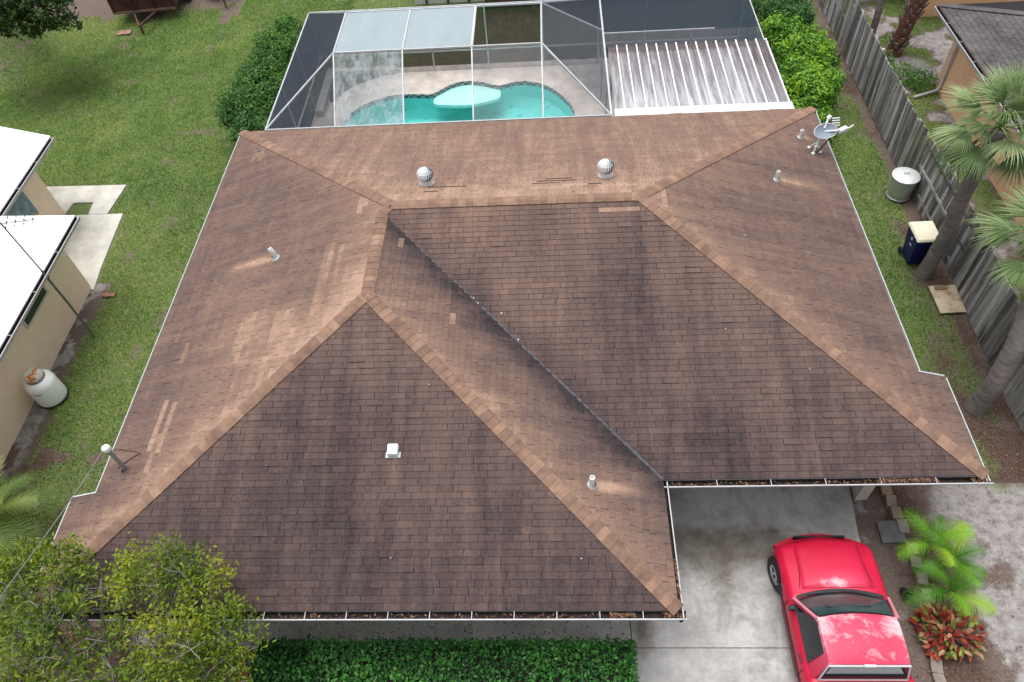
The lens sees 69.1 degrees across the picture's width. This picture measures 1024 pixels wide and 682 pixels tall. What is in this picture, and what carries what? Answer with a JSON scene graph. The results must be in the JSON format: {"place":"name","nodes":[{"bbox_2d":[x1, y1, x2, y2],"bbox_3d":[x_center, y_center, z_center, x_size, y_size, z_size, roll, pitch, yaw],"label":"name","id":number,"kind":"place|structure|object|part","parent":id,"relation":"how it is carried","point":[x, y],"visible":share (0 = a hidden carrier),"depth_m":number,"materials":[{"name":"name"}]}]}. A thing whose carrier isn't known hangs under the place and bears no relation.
{"place":"outdoors","nodes":[
{"label":"outdoors","id":0,"kind":"place"},
{"bbox_2d":[47,185,126,214],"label":"patio","id":1,"kind":"structure","parent":0,"point":[103,199],"depth_m":24.38,"materials":[{"name":"concrete"}]},
{"bbox_2d":[64,213,122,290],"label":"patio","id":2,"kind":"structure","parent":0,"point":[87,247],"depth_m":22.94,"materials":[{"name":"concrete"}]},
{"bbox_2d":[0,0,1023,681],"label":"ground","id":3,"kind":"structure","parent":0,"point":[994,522],"depth_m":20.59,"materials":[{"name":"green plant"}]},
{"bbox_2d":[0,456,62,576],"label":"feather palm","id":4,"kind":"object","parent":3,"relation":"on","point":[8,534],"visible":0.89,"depth_m":15.84,"materials":[{"name":"green plant"}]},
{"bbox_2d":[0,0,87,39],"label":"shade tree","id":5,"kind":"object","parent":3,"relation":"on","point":[22,12],"visible":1,"depth_m":26.18,"materials":[{"name":"green plant"}]},
{"bbox_2d":[0,127,90,467],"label":"white roofed house","id":6,"kind":"structure","parent":3,"relation":"on","point":[38,316],"depth_m":19.59,"materials":[{"name":"beige paint"}]},
{"bbox_2d":[22,285,48,328],"bbox_3d":[-12.438,-1.132,19.097,0.030,1.020,1.310,-1,51,3],"label":"window frame","id":7,"kind":"structure","parent":6,"relation":"in","point":[44,291],"depth_m":19.37,"materials":[{"name":"beige metal"}]},
{"bbox_2d":[0,214,94,337],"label":"tv antenna","id":8,"kind":"object","parent":6,"relation":"attached to","point":[56,289],"visible":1,"depth_m":18.59,"materials":[{"name":"metal"}]},
{"bbox_2d":[23,367,68,408],"bbox_3d":[-11.901,1.131,18.878,0.744,1.075,0.744,-1,51,3],"label":"propane tank","id":9,"kind":"object","parent":3,"relation":"on","point":[45,389],"visible":1,"depth_m":18.68,"materials":[{"name":"white metal"}]},
{"bbox_2d":[101,292,115,297],"bbox_3d":[-11.634,-1.330,21.456,0.380,0.030,0.172,-4,51,2],"label":"broken board","id":10,"kind":"object","parent":3,"relation":"on","point":[107,294],"visible":1,"depth_m":21.43,"materials":[{"name":"brown wood"}]},
{"bbox_2d":[117,29,131,35],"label":"flat stone","id":11,"kind":"object","parent":3,"relation":"on","point":[123,32],"visible":1,"depth_m":31.02,"materials":[{"name":"beige stone"}]},
{"bbox_2d":[0,525,275,681],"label":"leafy tree","id":12,"kind":"object","parent":3,"relation":"on","point":[70,666],"visible":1,"depth_m":12.02,"materials":[{"name":"green plant"}]},
{"bbox_2d":[107,0,178,33],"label":"utility trailer","id":13,"kind":"object","parent":3,"relation":"on","point":[117,7],"visible":1,"depth_m":31.06,"materials":[{"name":"brown metal"}]},
{"bbox_2d":[230,670,247,681],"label":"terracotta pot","id":14,"kind":"object","parent":3,"relation":"on","point":[245,673],"visible":0.09,"depth_m":14.37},
{"bbox_2d":[212,11,304,146],"bbox_3d":[-8.608,-9.106,26.103,3.241,2.220,7.729,-1,51,3],"label":"leafy bush","id":15,"kind":"object","parent":3,"relation":"on","point":[251,95],"visible":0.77,"depth_m":25.36,"materials":[{"name":"green plant"}]},
{"bbox_2d":[133,620,630,646],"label":"walkway","id":16,"kind":"structure","parent":3,"relation":"on","point":[443,630],"depth_m":14.98,"materials":[{"name":"grey concrete"}]},
{"bbox_2d":[243,634,639,681],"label":"clipped hedge","id":17,"kind":"object","parent":3,"relation":"on","point":[386,660],"visible":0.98,"depth_m":13.91,"materials":[{"name":"green plant"}]},
{"bbox_2d":[415,0,483,4],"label":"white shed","id":18,"kind":"structure","parent":3,"relation":"on","point":[419,2],"depth_m":30.98,"materials":[{"name":"white"}]},
{"bbox_2d":[313,63,614,126],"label":"pool deck","id":19,"kind":"structure","parent":3,"relation":"on","point":[562,81],"depth_m":27.09,"materials":[{"name":"concrete"}]},
{"bbox_2d":[315,68,396,116],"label":"planter curb","id":20,"kind":"structure","parent":19,"relation":"on","point":[322,96],"depth_m":27.73,"materials":[{"name":"concrete"}]},
{"bbox_2d":[330,74,387,102],"bbox_3d":[-5.859,-9.841,27.791,3.035,0.001,1.573,-34,57,-21],"label":"planting bed","id":21,"kind":"object","parent":19,"relation":"on","point":[346,84],"visible":0.5,"depth_m":27.64,"materials":[{"name":"stone"}]},
{"bbox_2d":[342,81,574,125],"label":"swimming pool","id":22,"kind":"structure","parent":19,"relation":"in","point":[523,99],"depth_m":27.13,"materials":[{"name":"liquid"}]},
{"bbox_2d":[380,87,562,119],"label":"floating leaves","id":23,"kind":"object","parent":22,"relation":"on","point":[489,116],"visible":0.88,"depth_m":26.10,"materials":[{"name":"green plant"}]},
{"bbox_2d":[265,0,764,130],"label":"pool screen enclosure","id":24,"kind":"object","parent":19,"relation":"on","point":[564,34],"visible":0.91,"depth_m":23.93,"materials":[{"name":"metal"}]},
{"bbox_2d":[607,38,794,115],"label":"patio roof","id":25,"kind":"structure","parent":19,"relation":"on","point":[716,76],"depth_m":22.09,"materials":[{"name":"white paint"}]},
{"bbox_2d":[25,106,993,622],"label":"shingled house","id":26,"kind":"structure","parent":3,"relation":"on","point":[545,310],"depth_m":14.78,"materials":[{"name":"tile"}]},
{"bbox_2d":[101,444,127,472],"bbox_3d":[-7.565,2.268,14.236,0.240,0.970,0.234,-1,51,3],"label":"service mast","id":27,"kind":"object","parent":26,"relation":"attached to","point":[106,448],"visible":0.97,"depth_m":14.10,"materials":[{"name":"grey metal"}]},
{"bbox_2d":[0,452,101,596],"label":"service cable","id":28,"kind":"object","parent":27,"relation":"attached to","point":[51,526],"visible":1,"depth_m":12.65,"materials":[{"name":"black rubber"}]},
{"bbox_2d":[111,449,139,467],"bbox_3d":[-7.519,2.177,14.351,0.503,0.794,0.155,-31,56,-19],"label":"loose cable","id":29,"kind":"object","parent":27,"relation":"attached to","point":[127,450],"visible":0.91,"depth_m":14.48,"materials":[{"name":"black plastic"}]},
{"bbox_2d":[268,247,279,260],"bbox_3d":[-5.428,-1.988,16.947,0.205,0.380,0.220,-1,51,3],"label":"vent pipe","id":30,"kind":"object","parent":26,"relation":"on","point":[275,255],"visible":1,"depth_m":16.92,"materials":[{"name":"white plastic"}]},
{"bbox_2d":[385,444,400,457],"bbox_3d":[-2.208,2.011,13.811,0.280,0.178,0.280,-1,51,3],"label":"box vent","id":31,"kind":"object","parent":26,"relation":"on","point":[392,451],"visible":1,"depth_m":13.75,"materials":[{"name":"white metal"}]},
{"bbox_2d":[416,166,434,185],"bbox_3d":[-2.019,-3.816,17.415,0.520,0.570,0.520,-1,51,3],"label":"turbine vent","id":32,"kind":"object","parent":26,"relation":"on","point":[425,174],"visible":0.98,"depth_m":17.25,"materials":[{"name":"silver metal"}]},
{"bbox_2d":[587,475,596,489],"bbox_3d":[1.461,2.564,13.520,0.186,0.350,0.200,-1,51,3],"label":"vent pipe","id":33,"kind":"object","parent":26,"relation":"on","point":[591,482],"visible":1,"depth_m":13.52,"materials":[{"name":"white plastic"}]},
{"bbox_2d":[597,158,614,178],"bbox_3d":[2.170,-3.955,17.223,0.520,0.570,0.520,-1,51,3],"label":"turbine vent","id":34,"kind":"object","parent":26,"relation":"on","point":[606,167],"visible":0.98,"depth_m":17.07,"materials":[{"name":"silver metal"}]},
{"bbox_2d":[253,478,988,618],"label":"gutter leaves","id":35,"kind":"object","parent":26,"relation":"on","point":[883,480],"visible":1,"depth_m":12.96,"materials":[{"name":"brown plant"}]},
{"bbox_2d":[773,170,780,181],"bbox_3d":[6.403,-3.969,17.940,0.167,0.320,0.180,-1,51,3],"label":"vent pipe","id":36,"kind":"object","parent":26,"relation":"on","point":[776,178],"visible":1,"depth_m":17.92,"materials":[{"name":"white plastic"}]},
{"bbox_2d":[797,129,803,139],"bbox_3d":[7.556,-5.392,19.447,0.167,0.290,0.180,-1,51,3],"label":"vent pipe","id":37,"kind":"object","parent":26,"relation":"on","point":[800,136],"visible":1,"depth_m":19.42,"materials":[{"name":"white plastic"}]},
{"bbox_2d":[807,114,853,154],"bbox_3d":[8.133,-5.296,19.038,1.058,0.899,0.484,-12,51,-5],"label":"satellite dish","id":38,"kind":"object","parent":26,"relation":"attached to","point":[826,130],"visible":1,"depth_m":18.86,"materials":[{"name":"grey metal"}]},
{"bbox_2d":[485,0,537,2],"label":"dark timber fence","id":39,"kind":"object","parent":3,"relation":"on","point":[493,1],"depth_m":30.30,"materials":[{"name":"brown wood"}]},
{"bbox_2d":[0,1,1023,681],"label":"fallen leaves","id":40,"kind":"object","parent":3,"relation":"on","point":[540,621],"visible":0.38,"depth_m":16.84,"materials":[{"name":"brown plant"}]},
{"bbox_2d":[743,0,816,42],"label":"leafy bush","id":41,"kind":"object","parent":3,"relation":"on","point":[792,8],"visible":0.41,"depth_m":26.30,"materials":[{"name":"green plant"}]},
{"bbox_2d":[757,11,848,145],"bbox_3d":[9.391,-8.551,24.105,2.799,2.436,6.537,-1,51,3],"label":"lime green bush","id":42,"kind":"object","parent":3,"relation":"on","point":[805,62],"visible":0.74,"depth_m":23.47,"materials":[{"name":"green plant"}]},
{"bbox_2d":[870,0,884,34],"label":"slim palm","id":43,"kind":"object","parent":3,"relation":"on","point":[877,15],"visible":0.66,"depth_m":25.96,"materials":[{"name":"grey plant"}]},
{"bbox_2d":[879,486,892,495],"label":"edging stone","id":44,"kind":"object","parent":3,"relation":"on","point":[884,490],"visible":0.79,"depth_m":16.18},
{"bbox_2d":[884,494,896,508],"bbox_3d":[8.185,3.480,16.085,0.205,0.140,0.300,6,49,9],"label":"edging stone","id":45,"kind":"object","parent":3,"relation":"on","point":[890,499],"visible":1,"depth_m":16.03,"materials":[{"name":"grey stone"}]},
{"bbox_2d":[876,520,906,543],"bbox_3d":[7.980,4.023,15.660,0.503,0.090,0.510,-1,51,3],"label":"dark paver","id":46,"kind":"object","parent":3,"relation":"on","point":[889,532],"visible":0.96,"depth_m":15.60,"materials":[{"name":"concrete"}]},
{"bbox_2d":[889,506,903,519],"bbox_3d":[8.203,3.693,15.895,0.205,0.140,0.278,-1,52,2],"label":"edging stone","id":47,"kind":"object","parent":3,"relation":"on","point":[895,513],"visible":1,"depth_m":15.84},
{"bbox_2d":[886,167,920,202],"bbox_3d":[11.400,-4.571,21.721,0.770,0.891,0.770,-1,51,3],"label":"metal trash can","id":48,"kind":"object","parent":3,"relation":"on","point":[904,181],"visible":1,"depth_m":21.50,"materials":[{"name":"silver metal"}]},
{"bbox_2d":[896,519,910,534],"bbox_3d":[8.238,3.932,15.701,0.205,0.140,0.307,-2,52,2],"label":"edging stone","id":49,"kind":"object","parent":3,"relation":"on","point":[903,527],"visible":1,"depth_m":15.64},
{"bbox_2d":[899,587,912,599],"bbox_3d":[7.819,4.992,14.738,0.217,0.252,0.253,-1,51,3],"label":"black pot","id":50,"kind":"object","parent":3,"relation":"on","point":[902,590],"visible":0.78,"depth_m":14.73,"materials":[{"name":"plastic"}]},
{"bbox_2d":[885,0,929,56],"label":"boot trunk palm","id":51,"kind":"object","parent":3,"relation":"on","point":[899,43],"visible":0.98,"depth_m":25.82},
{"bbox_2d":[905,542,917,555],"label":"edging stone","id":52,"kind":"object","parent":3,"relation":"on","point":[911,549],"visible":0.29,"depth_m":15.34,"materials":[{"name":"grey stone"}]},
{"bbox_2d":[884,50,939,92],"bbox_3d":[13.331,-9.361,25.593,1.659,0.644,2.804,-31,56,-19],"label":"weed patch","id":53,"kind":"object","parent":3,"relation":"on","point":[909,72],"visible":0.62,"depth_m":25.31,"materials":[{"name":"green plant"}]},
{"bbox_2d":[909,556,921,569],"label":"edging stone","id":54,"kind":"object","parent":3,"relation":"on","point":[916,560],"visible":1,"depth_m":15.18,"materials":[{"name":"grey stone"}]},
{"bbox_2d":[898,221,938,263],"bbox_3d":[10.968,-2.615,20.071,0.643,1.079,0.791,-3,51,2],"label":"wheeled bin","id":55,"kind":"object","parent":3,"relation":"on","point":[920,239],"visible":0.92,"depth_m":19.78,"materials":[{"name":"blue plastic"}]},
{"bbox_2d":[818,0,1023,433],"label":"wooden fence","id":56,"kind":"object","parent":3,"relation":"on","point":[990,310],"visible":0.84,"depth_m":20.91,"materials":[{"name":"grey wood"}]},
{"bbox_2d":[915,571,928,586],"bbox_3d":[8.260,4.809,15.014,0.205,0.140,0.260,8,51,8],"label":"edging stone","id":57,"kind":"object","parent":3,"relation":"on","point":[920,581],"visible":0.64,"depth_m":14.95,"materials":[{"name":"grey stone"}]},
{"bbox_2d":[919,588,935,603],"bbox_3d":[8.255,5.085,14.799,0.205,0.140,0.292,-1,50,1],"label":"edging stone","id":58,"kind":"object","parent":3,"relation":"on","point":[934,602],"visible":0.43,"depth_m":14.72,"materials":[{"name":"grey stone"}]},
{"bbox_2d":[920,621,935,638],"bbox_3d":[8.044,5.603,14.397,0.205,0.140,0.307,2,53,4],"label":"edging stone","id":59,"kind":"object","parent":3,"relation":"on","point":[921,622],"visible":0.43,"depth_m":14.35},
{"bbox_2d":[926,638,938,653],"bbox_3d":[8.014,5.840,14.219,0.205,0.140,0.272,2,50,9],"label":"edging stone","id":60,"kind":"object","parent":3,"relation":"on","point":[933,650],"visible":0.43,"depth_m":14.13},
{"bbox_2d":[928,658,943,673],"bbox_3d":[7.955,6.116,13.970,0.205,0.140,0.252,4,54,10],"label":"edging stone","id":61,"kind":"object","parent":3,"relation":"on","point":[935,666],"visible":0.93,"depth_m":13.92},
{"bbox_2d":[930,673,945,681],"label":"edging stone","id":62,"kind":"object","parent":3,"relation":"on","point":[937,677],"visible":1,"depth_m":13.81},
{"bbox_2d":[895,507,997,619],"bbox_3d":[8.139,4.396,14.259,1.686,1.785,2.196,-1,51,3],"label":"feather palm","id":63,"kind":"object","parent":3,"relation":"on","point":[951,561],"visible":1,"depth_m":13.87,"materials":[{"name":"green plant"}]},
{"bbox_2d":[907,602,985,661],"bbox_3d":[8.346,5.476,14.110,1.345,0.622,1.148,-1,51,3],"label":"croton bush","id":64,"kind":"object","parent":3,"relation":"on","point":[957,623],"visible":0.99,"depth_m":14.06,"materials":[{"name":"red plant"}]},
{"bbox_2d":[928,285,965,313],"bbox_3d":[11.377,-1.106,19.415,0.682,0.070,0.961,-1,51,3],"label":"plywood sheet","id":65,"kind":"object","parent":3,"relation":"on","point":[947,298],"visible":1,"depth_m":19.40,"materials":[{"name":"beige wood"}]},
{"bbox_2d":[905,0,1023,17],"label":"orange outbuilding","id":66,"kind":"structure","parent":3,"relation":"on","point":[929,10],"depth_m":27.65,"materials":[{"name":"paint"}]},
{"bbox_2d":[913,1,1023,232],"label":"orange house","id":67,"kind":"structure","parent":3,"relation":"on","point":[992,33],"depth_m":22.49,"materials":[{"name":"grey"}]},
{"bbox_2d":[915,56,1023,279],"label":"sabal palm","id":68,"kind":"object","parent":3,"relation":"on","point":[1009,86],"visible":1,"depth_m":16.39,"materials":[{"name":"green plant"}]},
{"bbox_2d":[963,181,1023,416],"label":"sabal palm","id":69,"kind":"object","parent":3,"relation":"on","point":[984,396],"visible":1,"depth_m":15.79,"materials":[{"name":"green plant"}]},
{"bbox_2d":[0,0,1023,672],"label":"grass","id":70,"kind":"structure","parent":0,"point":[162,114],"depth_m":25.93,"materials":[{"name":"green plant"}]},
{"bbox_2d":[634,648,796,681],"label":"driveway","id":71,"kind":"structure","parent":0,"point":[715,664],"depth_m":14.23,"materials":[{"name":"grey concrete"}]},
{"bbox_2d":[630,486,860,647],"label":"driveway","id":72,"kind":"structure","parent":0,"point":[727,539],"depth_m":15.60,"materials":[{"name":"grey concrete"}]},
{"bbox_2d":[767,534,914,681],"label":"car","id":73,"kind":"object","parent":72,"relation":"on","point":[840,616],"visible":1,"depth_m":13.53,"materials":[{"name":"red paint"}]},
{"bbox_3d":[5.330,5.160,13.346,0.183,0.502,1.040,-1,51,3],"label":"side window","id":74,"kind":"part","parent":73,"relation":"part of","materials":[{"name":"black glass"}]},
{"bbox_3d":[6.094,5.706,12.795,1.440,0.414,0.102,-1,51,3],"label":"rear window","id":75,"kind":"part","parent":73,"relation":"part of","materials":[{"name":"grey glass"}]}
]}

